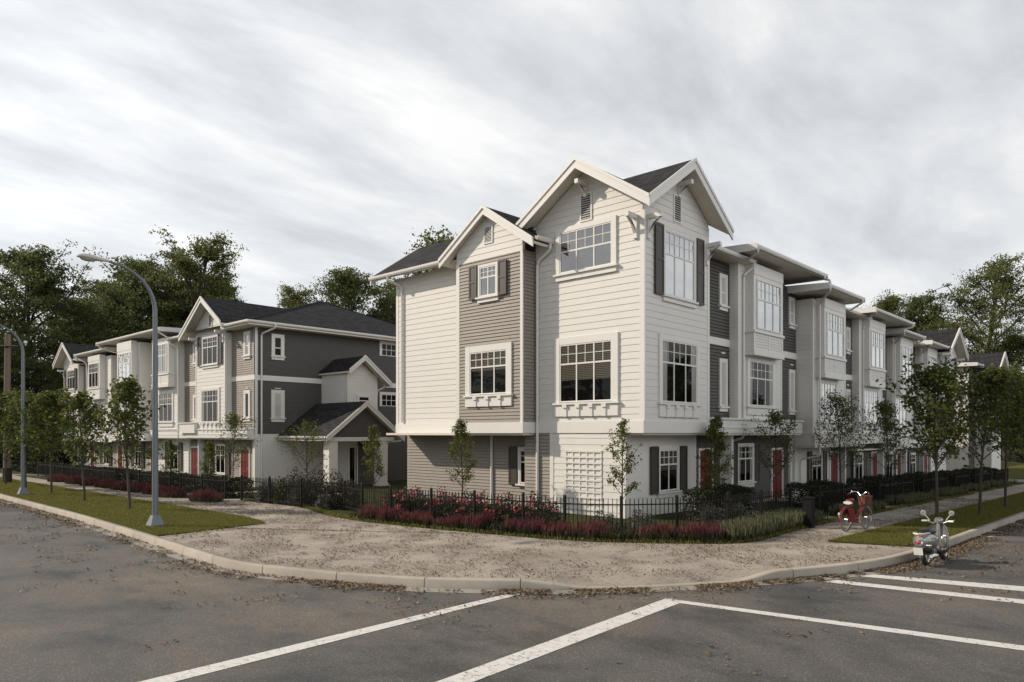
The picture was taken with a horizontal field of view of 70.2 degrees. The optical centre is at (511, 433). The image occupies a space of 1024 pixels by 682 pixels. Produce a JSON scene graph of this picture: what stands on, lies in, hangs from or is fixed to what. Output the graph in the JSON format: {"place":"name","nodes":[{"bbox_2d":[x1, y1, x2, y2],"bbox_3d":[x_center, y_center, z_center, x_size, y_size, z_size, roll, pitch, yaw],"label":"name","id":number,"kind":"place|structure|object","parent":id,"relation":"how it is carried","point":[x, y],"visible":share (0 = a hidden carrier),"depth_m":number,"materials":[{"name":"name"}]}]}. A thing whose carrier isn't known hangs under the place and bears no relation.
{"place":"outdoors","nodes":[
{"label":"outdoors","id":0,"kind":"place"},
{"bbox_2d":[0,477,264,535],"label":"lawn","id":1,"kind":"structure","parent":0,"point":[108,507],"depth_m":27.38,"materials":[{"name":"green plant"}]},
{"bbox_2d":[0,334,26,482],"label":"utility pole","id":2,"kind":"object","parent":1,"relation":"on","point":[7,365],"visible":0.7,"depth_m":40.76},
{"bbox_2d":[0,324,28,494],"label":"street lamp","id":3,"kind":"object","parent":1,"relation":"on","point":[22,490],"visible":0.97,"depth_m":32.67,"materials":[{"name":"metal"}]},
{"bbox_2d":[0,388,30,483],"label":"street tree","id":4,"kind":"object","parent":1,"relation":"on","point":[5,397],"visible":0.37,"depth_m":39.23,"materials":[{"name":"green plant"}]},
{"bbox_2d":[0,390,64,487],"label":"street tree","id":5,"kind":"object","parent":1,"relation":"on","point":[28,401],"visible":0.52,"depth_m":35.63,"materials":[{"name":"green plant"}]},
{"bbox_2d":[10,387,79,492],"bbox_3d":[-21.267,0.327,33.229,2.948,5.021,2.792,0,0,43],"label":"street tree","id":6,"kind":"object","parent":1,"relation":"on","point":[47,402],"visible":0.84,"depth_m":32.96,"materials":[{"name":"green plant"}]},
{"bbox_2d":[45,384,117,499],"bbox_3d":[-17.398,0.409,29.635,2.271,4.857,2.148,0,0,10],"label":"street tree","id":7,"kind":"object","parent":1,"relation":"on","point":[78,400],"visible":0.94,"depth_m":29.30,"materials":[{"name":"green plant"}]},
{"bbox_2d":[76,253,164,526],"bbox_3d":[-11.187,-1.105,20.848,0.424,7.780,2.288,0,0,43],"label":"street lamp","id":8,"kind":"object","parent":1,"relation":"on","point":[155,519],"visible":0.98,"depth_m":21.46,"materials":[{"name":"metal"}]},
{"bbox_2d":[84,374,165,508],"bbox_3d":[-14.084,0.320,26.292,2.150,5.037,2.849,0,0,43],"label":"street tree","id":9,"kind":"object","parent":1,"relation":"on","point":[127,388],"visible":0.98,"depth_m":26.23,"materials":[{"name":"green plant"}]},
{"bbox_2d":[0,461,1023,681],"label":"road","id":10,"kind":"structure","parent":0,"point":[70,627],"depth_m":10.91,"materials":[{"name":"grey asphalt"}]},
{"bbox_2d":[140,594,518,681],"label":"road marking","id":11,"kind":"object","parent":10,"relation":"on","point":[186,674],"visible":1,"depth_m":9.87,"materials":[{"name":"paint"}]},
{"bbox_2d":[0,493,1023,589],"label":"kerb","id":12,"kind":"structure","parent":10,"relation":"on","point":[403,580],"depth_m":14.86,"materials":[{"name":"concrete"}]},
{"bbox_2d":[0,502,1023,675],"bbox_3d":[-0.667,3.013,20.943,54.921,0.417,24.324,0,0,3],"label":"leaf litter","id":13,"kind":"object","parent":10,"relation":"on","point":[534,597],"visible":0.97,"depth_m":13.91,"materials":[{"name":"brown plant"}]},
{"bbox_2d":[1,500,1023,593],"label":"gutter strip","id":14,"kind":"object","parent":10,"relation":"on","point":[173,555],"visible":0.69,"depth_m":14.79,"materials":[{"name":"concrete"}]},
{"bbox_2d":[0,498,1023,600],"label":"leaf litter","id":15,"kind":"object","parent":14,"relation":"on","point":[1010,527],"visible":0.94,"depth_m":14.78,"materials":[{"name":"plant"}]},
{"bbox_2d":[437,599,678,681],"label":"road marking","id":16,"kind":"object","parent":10,"relation":"on","point":[499,665],"visible":1,"depth_m":10.01,"materials":[{"name":"paint"}]},
{"bbox_2d":[666,598,1023,649],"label":"road marking","id":17,"kind":"object","parent":10,"relation":"on","point":[969,640],"visible":1,"depth_m":10.89,"materials":[{"name":"paint"}]},
{"bbox_2d":[825,580,1023,603],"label":"road marking","id":18,"kind":"object","parent":10,"relation":"on","point":[1021,601],"visible":1,"depth_m":13.38,"materials":[{"name":"paint"}]},
{"bbox_2d":[907,510,954,565],"bbox_3d":[9.402,2.322,16.284,1.809,1.159,0.697,0,-3,-42],"label":"scooter","id":19,"kind":"object","parent":10,"relation":"on","point":[931,542],"visible":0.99,"depth_m":15.96,"materials":[{"name":"grey metal"}]},
{"bbox_2d":[863,574,1023,590],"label":"road marking","id":20,"kind":"object","parent":10,"relation":"on","point":[998,586],"visible":1,"depth_m":14.19,"materials":[{"name":"paint"}]},
{"bbox_2d":[0,473,1023,585],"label":"pavement","id":21,"kind":"structure","parent":0,"point":[590,553],"depth_m":17.08,"materials":[{"name":"beige concrete"}]},
{"bbox_2d":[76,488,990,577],"bbox_3d":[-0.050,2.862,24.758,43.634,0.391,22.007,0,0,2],"label":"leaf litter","id":22,"kind":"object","parent":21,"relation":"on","point":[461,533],"visible":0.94,"depth_m":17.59,"materials":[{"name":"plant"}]},
{"bbox_2d":[838,491,872,531],"bbox_3d":[9.821,2.200,20.802,1.811,1.115,0.641,0,0,-36],"label":"bicycle","id":23,"kind":"object","parent":21,"relation":"on","point":[864,501],"visible":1,"depth_m":20.72,"materials":[{"name":"metal"}]},
{"bbox_2d":[0,458,1023,543],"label":"garden ground","id":24,"kind":"structure","parent":0,"point":[399,484],"depth_m":26.31,"materials":[{"name":"brown soil"}]},
{"bbox_2d":[0,288,51,429],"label":"background tree","id":25,"kind":"object","parent":24,"relation":"on","point":[14,312],"visible":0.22,"depth_m":71.03,"materials":[{"name":"green plant"}]},
{"bbox_2d":[0,333,55,462],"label":"background tree","id":26,"kind":"object","parent":24,"relation":"on","point":[15,361],"visible":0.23,"depth_m":66.43,"materials":[{"name":"green plant"}]},
{"bbox_2d":[12,359,68,461],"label":"background tree","id":27,"kind":"object","parent":24,"relation":"on","point":[39,371],"visible":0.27,"depth_m":69.29,"materials":[{"name":"green plant"}]},
{"bbox_2d":[0,239,116,459],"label":"background tree","id":28,"kind":"object","parent":24,"relation":"on","point":[27,265],"visible":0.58,"depth_m":73.36,"materials":[{"name":"green plant"}]},
{"bbox_2d":[37,461,115,481],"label":"fence","id":29,"kind":"object","parent":24,"relation":"on","point":[43,468],"visible":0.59,"depth_m":45.51,"materials":[{"name":"black metal"}]},
{"bbox_2d":[32,297,125,408],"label":"background tree","id":30,"kind":"object","parent":24,"relation":"on","point":[91,327],"visible":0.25,"depth_m":77.71,"materials":[{"name":"green plant"}]},
{"bbox_2d":[24,269,146,445],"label":"background tree","id":31,"kind":"object","parent":24,"relation":"on","point":[87,296],"visible":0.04,"depth_m":88.47,"materials":[{"name":"green plant"}]},
{"bbox_2d":[68,254,186,339],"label":"background tree","id":32,"kind":"object","parent":24,"relation":"on","point":[139,301],"visible":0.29,"depth_m":82.93,"materials":[{"name":"green plant"}]},
{"bbox_2d":[140,470,198,490],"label":"hedge","id":33,"kind":"object","parent":24,"relation":"on","point":[175,477],"visible":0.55,"depth_m":36.84,"materials":[{"name":"green plant"}]},
{"bbox_2d":[134,224,248,331],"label":"background tree","id":34,"kind":"object","parent":24,"relation":"on","point":[184,266],"visible":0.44,"depth_m":82.75,"materials":[{"name":"green plant"}]},
{"bbox_2d":[180,472,225,498],"bbox_3d":[-14.104,2.402,33.115,4.680,1.249,0.080,0,0,43],"label":"fence","id":35,"kind":"object","parent":24,"relation":"on","point":[190,478],"visible":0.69,"depth_m":33.07,"materials":[{"name":"black metal"}]},
{"bbox_2d":[187,488,224,502],"bbox_3d":[-12.545,2.473,29.908,2.082,0.566,1.296,0,0,43],"label":"flower mound","id":36,"kind":"object","parent":24,"relation":"on","point":[206,496],"visible":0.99,"depth_m":29.54,"materials":[{"name":"plant"}]},
{"bbox_2d":[199,440,218,476],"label":"garden tree","id":37,"kind":"object","parent":24,"relation":"on","point":[208,455],"visible":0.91,"depth_m":39.31,"materials":[{"name":"green plant"}]},
{"bbox_2d":[193,474,251,500],"bbox_3d":[-13.377,2.471,33.597,4.284,1.146,1.064,0,0,43],"label":"hedge","id":38,"kind":"object","parent":24,"relation":"on","point":[231,481],"visible":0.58,"depth_m":32.80,"materials":[{"name":"green plant"}]},
{"bbox_2d":[52,296,407,486],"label":"townhouse row","id":39,"kind":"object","parent":24,"relation":"on","point":[331,368],"visible":0.64,"depth_m":43.90,"materials":[{"name":"beige paint"}]},
{"bbox_2d":[87,354,104,399],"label":"bay window","id":40,"kind":"structure","parent":39,"relation":"in","point":[96,364],"depth_m":56.62,"materials":[{"name":"white paint"}]},
{"bbox_2d":[116,340,136,392],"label":"bay window","id":41,"kind":"structure","parent":39,"relation":"in","point":[126,351],"depth_m":51.26,"materials":[{"name":"white paint"}]},
{"bbox_2d":[151,337,174,388],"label":"bay window","id":42,"kind":"structure","parent":39,"relation":"in","point":[166,351],"depth_m":47.65,"materials":[{"name":"white paint"}]},
{"bbox_2d":[158,390,173,426],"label":"window","id":43,"kind":"structure","parent":39,"relation":"in","point":[166,415],"depth_m":48.48,"materials":[{"name":"white paint"}]},
{"bbox_2d":[197,333,221,368],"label":"window","id":44,"kind":"structure","parent":39,"relation":"in","point":[209,348],"depth_m":44.12,"materials":[{"name":"white paint"}]},
{"bbox_2d":[199,387,220,431],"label":"window","id":45,"kind":"structure","parent":39,"relation":"in","point":[209,397],"depth_m":44.02,"materials":[{"name":"white paint"}]},
{"bbox_2d":[210,443,229,475],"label":"window","id":46,"kind":"structure","parent":39,"relation":"in","point":[222,467],"depth_m":44.63,"materials":[{"name":"white paint"}]},
{"bbox_2d":[270,388,285,421],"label":"window","id":47,"kind":"structure","parent":39,"relation":"in","point":[277,396],"depth_m":42.14,"materials":[{"name":"white paint"}]},
{"bbox_2d":[348,446,357,484],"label":"porch door","id":48,"kind":"structure","parent":39,"relation":"in","point":[352,450],"depth_m":42.74,"materials":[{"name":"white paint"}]},
{"bbox_2d":[208,412,258,496],"bbox_3d":[-12.832,0.972,33.590,2.056,4.070,2.235,0,0,-3],"label":"garden tree","id":49,"kind":"object","parent":24,"relation":"on","point":[234,417],"visible":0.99,"depth_m":33.48,"materials":[{"name":"green plant"}]},
{"bbox_2d":[274,418,330,473],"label":"garden tree","id":50,"kind":"object","parent":24,"relation":"on","point":[307,425],"visible":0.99,"depth_m":29.72,"materials":[{"name":"green plant"}]},
{"bbox_2d":[290,465,341,506],"bbox_3d":[-7.431,1.997,27.859,2.314,1.572,2.275,0,0,2],"label":"garden bush","id":51,"kind":"object","parent":24,"relation":"on","point":[314,480],"visible":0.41,"depth_m":27.51,"materials":[{"name":"green plant"}]},
{"bbox_2d":[311,469,366,509],"bbox_3d":[-6.223,2.026,26.833,2.247,1.489,1.818,0,0,43],"label":"garden bush","id":52,"kind":"object","parent":24,"relation":"on","point":[341,490],"visible":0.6,"depth_m":26.49,"materials":[{"name":"green plant"}]},
{"bbox_2d":[360,425,384,503],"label":"garden tree","id":53,"kind":"object","parent":24,"relation":"on","point":[373,430],"visible":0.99,"depth_m":28.56,"materials":[{"name":"green plant"}]},
{"bbox_2d":[443,418,478,495],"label":"garden tree","id":54,"kind":"object","parent":24,"relation":"on","point":[461,429],"visible":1,"depth_m":25.58,"materials":[{"name":"green plant"}]},
{"bbox_2d":[483,492,531,523],"bbox_3d":[-0.132,2.251,21.672,1.548,1.082,1.557,0,0,2],"label":"rose bush","id":55,"kind":"object","parent":24,"relation":"on","point":[503,512],"visible":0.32,"depth_m":21.45,"materials":[{"name":"green plant"}]},
{"bbox_2d":[240,475,791,534],"bbox_3d":[-2.084,2.292,24.092,21.462,1.294,6.016,0,0,19],"label":"fence","id":56,"kind":"object","parent":24,"relation":"on","point":[474,498],"visible":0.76,"depth_m":22.04,"materials":[{"name":"black metal"}]},
{"bbox_2d":[511,490,562,524],"bbox_3d":[0.810,2.203,20.994,1.646,1.166,1.401,0,0,43],"label":"rose bush","id":57,"kind":"object","parent":24,"relation":"on","point":[553,516],"visible":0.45,"depth_m":20.94,"materials":[{"name":"green plant"}]},
{"bbox_2d":[357,504,725,542],"bbox_3d":[-0.053,2.467,20.683,11.782,0.537,2.298,0,0,26],"label":"flower border","id":58,"kind":"object","parent":24,"relation":"on","point":[591,531],"visible":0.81,"depth_m":19.54,"materials":[{"name":"plant"}]},
{"bbox_2d":[349,509,733,542],"bbox_3d":[0.009,2.574,20.730,12.119,0.321,2.246,0,0,27],"label":"border foliage","id":59,"kind":"object","parent":24,"relation":"on","point":[628,532],"visible":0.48,"depth_m":19.18,"materials":[{"name":"plant"}]},
{"bbox_2d":[602,417,641,498],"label":"garden tree","id":60,"kind":"object","parent":24,"relation":"on","point":[627,468],"visible":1,"depth_m":22.00,"materials":[{"name":"green plant"}]},
{"bbox_2d":[243,483,1018,543],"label":"edge grass","id":61,"kind":"structure","parent":24,"relation":"on","point":[328,512],"depth_m":20.93,"materials":[{"name":"green plant"}]},
{"bbox_2d":[368,156,968,518],"bbox_3d":[13.886,-2.542,42.523,14.950,13.285,43.860,0,0,43],"label":"townhouse row","id":62,"kind":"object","parent":24,"relation":"on","point":[579,304],"visible":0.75,"depth_m":26.54,"materials":[{"name":"beige paint"}]},
{"bbox_2d":[469,258,506,303],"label":"window","id":63,"kind":"structure","parent":62,"relation":"in","point":[488,281],"depth_m":26.72,"materials":[{"name":"white paint"}]},
{"bbox_2d":[463,342,513,406],"bbox_3d":[-0.905,-2.142,26.713,2.500,2.276,0.150,0,0,43],"label":"window","id":64,"kind":"structure","parent":62,"relation":"in","point":[488,368],"depth_m":26.69,"materials":[{"name":"white paint"}]},
{"bbox_2d":[508,446,524,485],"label":"window","id":65,"kind":"structure","parent":62,"relation":"in","point":[516,455],"depth_m":27.41,"materials":[{"name":"white paint"}]},
{"bbox_2d":[564,450,601,511],"bbox_3d":[2.397,1.570,24.645,1.570,2.060,0.029,0,0,43],"label":"trellis","id":66,"kind":"object","parent":62,"relation":"attached to","point":[579,474],"visible":0.88,"depth_m":24.58,"materials":[{"name":"white paint"}]},
{"bbox_2d":[551,332,619,416],"bbox_3d":[2.446,-1.957,24.544,2.800,2.726,0.150,0,0,43],"label":"window","id":67,"kind":"structure","parent":62,"relation":"in","point":[586,367],"depth_m":24.51,"materials":[{"name":"white paint"}]},
{"bbox_2d":[553,215,618,281],"bbox_3d":[2.450,-6.217,24.548,2.660,1.826,0.140,0,0,43],"label":"window","id":68,"kind":"structure","parent":62,"relation":"in","point":[586,249],"depth_m":24.51,"materials":[{"name":"white paint"}]},
{"bbox_2d":[650,446,687,497],"bbox_3d":[5.498,1.313,25.433,0.140,1.786,2.400,0,0,43],"label":"window","id":69,"kind":"structure","parent":62,"relation":"in","point":[668,465],"depth_m":25.43,"materials":[{"name":"white paint"}]},
{"bbox_2d":[655,222,704,308],"bbox_3d":[5.703,-5.612,24.626,0.140,2.476,3.190,0,0,43],"label":"window","id":70,"kind":"structure","parent":62,"relation":"in","point":[679,257],"depth_m":24.63,"materials":[{"name":"white paint"}]},
{"bbox_2d":[657,333,702,417],"bbox_3d":[5.707,-1.912,24.623,0.150,2.716,2.760,0,0,43],"label":"window","id":71,"kind":"structure","parent":62,"relation":"in","point":[678,357],"depth_m":24.58,"materials":[{"name":"white paint"}]},
{"bbox_2d":[718,273,729,311],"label":"window","id":72,"kind":"structure","parent":62,"relation":"in","point":[723,279],"depth_m":28.03,"materials":[{"name":"white paint"}]},
{"bbox_2d":[718,352,729,411],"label":"window","id":73,"kind":"structure","parent":62,"relation":"in","point":[723,363],"depth_m":28.04,"materials":[{"name":"white paint"}]},
{"bbox_2d":[734,442,759,486],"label":"window","id":74,"kind":"structure","parent":62,"relation":"in","point":[747,465],"depth_m":29.93,"materials":[{"name":"white paint"}]},
{"bbox_2d":[746,355,777,415],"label":"window","id":75,"kind":"structure","parent":62,"relation":"in","point":[760,376],"depth_m":29.59,"materials":[{"name":"white paint"}]},
{"bbox_2d":[745,263,784,360],"bbox_3d":[10.288,-4.900,29.581,0.420,3.600,2.880,0,0,43],"label":"bay window","id":76,"kind":"structure","parent":62,"relation":"in","point":[764,337],"depth_m":29.12,"materials":[{"name":"white paint"}]},
{"bbox_2d":[770,448,782,498],"bbox_3d":[11.699,1.730,32.127,0.130,2.240,1.230,0,0,43],"label":"door","id":77,"kind":"structure","parent":62,"relation":"in","point":[780,477],"depth_m":32.17,"materials":[{"name":"red paint"}]},
{"bbox_2d":[808,451,826,481],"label":"window","id":78,"kind":"structure","parent":62,"relation":"in","point":[818,471],"depth_m":35.09,"materials":[{"name":"white paint"}]},
{"bbox_2d":[817,378,839,428],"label":"window","id":79,"kind":"structure","parent":62,"relation":"in","point":[827,385],"depth_m":33.90,"materials":[{"name":"white paint"}]},
{"bbox_2d":[816,298,846,380],"bbox_3d":[14.884,-4.350,33.908,0.440,3.600,2.800,0,0,43],"label":"bay window","id":80,"kind":"structure","parent":62,"relation":"in","point":[833,360],"depth_m":33.42,"materials":[{"name":"white paint"}]},
{"bbox_2d":[864,386,878,429],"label":"window","id":81,"kind":"structure","parent":62,"relation":"in","point":[871,394],"depth_m":39.84,"materials":[{"name":"white paint"}]},
{"bbox_2d":[862,318,886,388],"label":"bay window","id":82,"kind":"structure","parent":62,"relation":"in","point":[874,331],"depth_m":39.29,"materials":[{"name":"white paint"}]},
{"bbox_2d":[894,336,913,396],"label":"bay window","id":83,"kind":"structure","parent":62,"relation":"in","point":[904,346],"depth_m":44.32,"materials":[{"name":"white paint"}]},
{"bbox_2d":[695,415,736,488],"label":"garden tree","id":84,"kind":"object","parent":24,"relation":"on","point":[713,432],"visible":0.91,"depth_m":25.40,"materials":[{"name":"green plant"}]},
{"bbox_2d":[679,483,756,521],"bbox_3d":[6.747,2.264,23.933,1.117,1.240,3.879,0,0,43],"label":"hedge","id":85,"kind":"object","parent":24,"relation":"on","point":[735,491],"visible":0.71,"depth_m":23.28,"materials":[{"name":"green plant"}]},
{"bbox_2d":[711,507,822,541],"bbox_3d":[7.350,2.510,20.724,1.256,0.556,6.172,0,0,41],"label":"lavender border","id":86,"kind":"object","parent":24,"relation":"on","point":[751,526],"visible":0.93,"depth_m":19.59,"materials":[{"name":"green plant"}]},
{"bbox_2d":[742,409,797,508],"bbox_3d":[9.791,0.991,27.547,2.100,3.922,2.264,0,0,43],"label":"garden tree","id":87,"kind":"object","parent":24,"relation":"on","point":[776,417],"visible":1,"depth_m":27.46,"materials":[{"name":"green plant"}]},
{"bbox_2d":[801,496,815,527],"bbox_3d":[8.766,2.363,21.497,0.320,1.000,0.320,0,0,43],"label":"path post","id":88,"kind":"object","parent":24,"relation":"on","point":[809,508],"visible":0.82,"depth_m":21.39,"materials":[{"name":"black metal"}]},
{"bbox_2d":[784,479,850,510],"bbox_3d":[11.715,2.378,27.852,1.117,1.231,4.351,0,0,43],"label":"hedge","id":89,"kind":"object","parent":24,"relation":"on","point":[810,488],"visible":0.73,"depth_m":27.20,"materials":[{"name":"green plant"}]},
{"bbox_2d":[818,481,863,511],"bbox_3d":[12.319,2.426,27.140,0.080,1.268,4.780,0,0,43],"label":"fence","id":90,"kind":"object","parent":24,"relation":"on","point":[859,488],"visible":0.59,"depth_m":26.62,"materials":[{"name":"black metal"}]},
{"bbox_2d":[811,389,875,482],"bbox_3d":[13.924,0.555,31.084,2.636,4.962,2.273,0,0,-25],"label":"garden tree","id":91,"kind":"object","parent":24,"relation":"on","point":[840,425],"visible":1,"depth_m":30.91,"materials":[{"name":"green plant"}]},
{"bbox_2d":[845,474,900,501],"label":"hedge","id":92,"kind":"object","parent":24,"relation":"on","point":[871,484],"visible":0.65,"depth_m":31.97,"materials":[{"name":"green plant"}]},
{"bbox_2d":[855,397,909,477],"bbox_3d":[17.663,0.687,34.407,2.455,4.866,2.743,0,0,43],"label":"garden tree","id":93,"kind":"object","parent":24,"relation":"on","point":[885,407],"visible":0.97,"depth_m":34.31,"materials":[{"name":"green plant"}]},
{"bbox_2d":[878,476,913,501],"bbox_3d":[16.990,2.539,32.150,0.080,1.272,5.080,0,0,43],"label":"fence","id":94,"kind":"object","parent":24,"relation":"on","point":[905,486],"visible":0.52,"depth_m":31.88,"materials":[{"name":"black metal"}]},
{"bbox_2d":[798,479,1016,520],"bbox_3d":[21.264,2.863,35.784,1.113,1.004,35.037,0,0,43],"label":"lavender border","id":95,"kind":"object","parent":24,"relation":"on","point":[900,498],"visible":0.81,"depth_m":31.20,"materials":[{"name":"green plant"}]},
{"bbox_2d":[946,352,1008,470],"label":"townhouse row","id":96,"kind":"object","parent":24,"relation":"on","point":[980,362],"visible":0.2,"depth_m":60.09,"materials":[{"name":"white paint"}]},
{"bbox_2d":[0,0,1023,393],"label":"sky","id":97,"kind":"structure","parent":0,"point":[875,147],"materials":[{"name":"grey"}]},
{"bbox_2d":[42,437,1023,462],"bbox_3d":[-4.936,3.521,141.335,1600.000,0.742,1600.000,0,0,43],"label":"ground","id":98,"kind":"structure","parent":0,"point":[1018,461],"depth_m":101.35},
{"bbox_2d":[277,281,339,308],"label":"background tree","id":99,"kind":"object","parent":98,"relation":"on","point":[287,299],"visible":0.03,"depth_m":93.77,"materials":[{"name":"green plant"}]},
{"bbox_2d":[289,265,395,322],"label":"background tree","id":100,"kind":"object","parent":98,"relation":"on","point":[347,283],"visible":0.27,"depth_m":89.89,"materials":[{"name":"green plant"}]},
{"bbox_2d":[353,225,457,309],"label":"background tree","id":101,"kind":"object","parent":98,"relation":"on","point":[428,239],"visible":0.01,"depth_m":99.91,"materials":[{"name":"green plant"}]},
{"bbox_2d":[857,289,924,330],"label":"background tree","id":102,"kind":"object","parent":98,"relation":"on","point":[891,303],"visible":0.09,"depth_m":109.61,"materials":[{"name":"green plant"}]},
{"bbox_2d":[891,292,956,331],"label":"background tree","id":103,"kind":"object","parent":98,"relation":"on","point":[912,311],"visible":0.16,"depth_m":102.53,"materials":[{"name":"green plant"}]},
{"bbox_2d":[905,252,1023,371],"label":"background tree","id":104,"kind":"object","parent":98,"relation":"on","point":[1000,285],"visible":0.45,"depth_m":95.12,"materials":[{"name":"green plant"}]},
{"bbox_2d":[979,327,1023,461],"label":"background tree","id":105,"kind":"object","parent":98,"relation":"on","point":[1015,341],"visible":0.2,"depth_m":89.99,"materials":[{"name":"green plant"}]},
{"bbox_2d":[828,492,1023,546],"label":"verge lawn","id":106,"kind":"structure","parent":0,"point":[966,521],"depth_m":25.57,"materials":[{"name":"green plant"}]},
{"bbox_2d":[875,353,992,517],"bbox_3d":[13.056,0.215,22.203,2.524,5.402,2.569,0,0,-22],"label":"street tree","id":107,"kind":"object","parent":106,"relation":"on","point":[939,380],"visible":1,"depth_m":21.96,"materials":[{"name":"green plant"}]},
{"bbox_2d":[927,361,1023,514],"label":"street tree","id":108,"kind":"object","parent":106,"relation":"on","point":[993,379],"visible":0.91,"depth_m":25.60,"materials":[{"name":"green plant"}]},
{"bbox_2d":[965,363,1023,506],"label":"street tree","id":109,"kind":"object","parent":106,"relation":"on","point":[1019,403],"visible":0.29,"depth_m":29.38,"materials":[{"name":"green plant"}]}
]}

